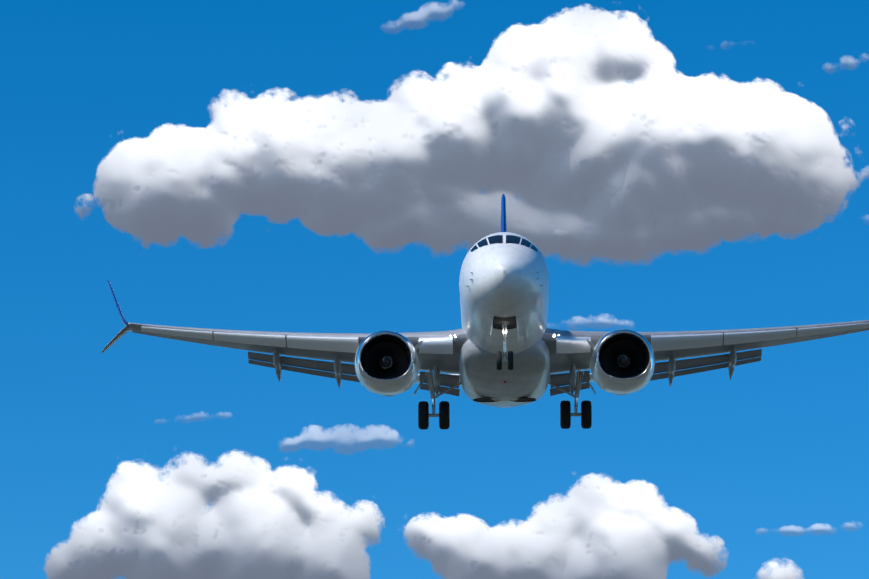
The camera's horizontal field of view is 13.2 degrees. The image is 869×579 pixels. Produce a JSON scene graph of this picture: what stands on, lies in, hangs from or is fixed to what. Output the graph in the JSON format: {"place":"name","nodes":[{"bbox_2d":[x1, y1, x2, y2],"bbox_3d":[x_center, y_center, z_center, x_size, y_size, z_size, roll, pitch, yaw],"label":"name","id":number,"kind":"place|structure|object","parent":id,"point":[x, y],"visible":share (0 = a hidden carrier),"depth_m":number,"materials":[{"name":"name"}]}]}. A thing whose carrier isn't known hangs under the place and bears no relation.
{"place":"outdoors","nodes":[
{"label":"outdoors","id":0,"kind":"place"},
{"bbox_2d":[44,450,382,578],"bbox_3d":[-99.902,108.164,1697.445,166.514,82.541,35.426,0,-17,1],"label":"cloud","id":1,"kind":"structure","parent":0,"point":[257,518],"depth_m":1688.01,"materials":[{"name":"white"}]},
{"bbox_2d":[281,425,410,453],"bbox_3d":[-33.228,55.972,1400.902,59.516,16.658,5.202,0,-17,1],"label":"cloud","id":2,"kind":"structure","parent":0,"point":[338,439],"depth_m":1399.23,"materials":[{"name":"white"}]},
{"bbox_2d":[386,2,464,33],"bbox_3d":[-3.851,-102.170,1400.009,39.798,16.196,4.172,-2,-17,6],"label":"cloud","id":3,"kind":"structure","parent":0,"point":[422,17],"depth_m":1398.72,"materials":[{"name":"white"}]},
{"bbox_2d":[0,0,868,578],"label":"sky","id":4,"kind":"structure","parent":0,"point":[783,442],"materials":[{"name":"blue"}]},
{"bbox_2d":[74,4,868,266],"bbox_3d":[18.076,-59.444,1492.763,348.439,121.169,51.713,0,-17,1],"label":"cloud","id":5,"kind":"structure","parent":0,"point":[582,135],"depth_m":1481.54,"materials":[{"name":"white"}]},
{"bbox_2d":[101,194,868,429],"bbox_3d":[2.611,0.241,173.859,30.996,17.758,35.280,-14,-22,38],"label":"airplane","id":6,"kind":"object","parent":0,"point":[504,347],"visible":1,"depth_m":163.54,"materials":[{"name":"white paint"}]},
{"bbox_2d":[404,473,726,578],"bbox_3d":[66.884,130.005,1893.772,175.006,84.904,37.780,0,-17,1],"label":"cloud","id":7,"kind":"structure","parent":0,"point":[591,526],"depth_m":1883.81,"materials":[{"name":"white"}]},
{"bbox_2d":[758,557,803,578],"bbox_3d":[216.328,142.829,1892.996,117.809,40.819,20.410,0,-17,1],"label":"cloud","id":8,"kind":"structure","parent":0,"point":[774,570],"depth_m":1889.77,"materials":[{"name":"white"}]},
{"bbox_2d":[757,522,855,535],"bbox_3d":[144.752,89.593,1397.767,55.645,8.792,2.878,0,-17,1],"label":"cloud","id":9,"kind":"structure","parent":0,"point":[813,528],"depth_m":1397.18,"materials":[{"name":"white"}]}
]}

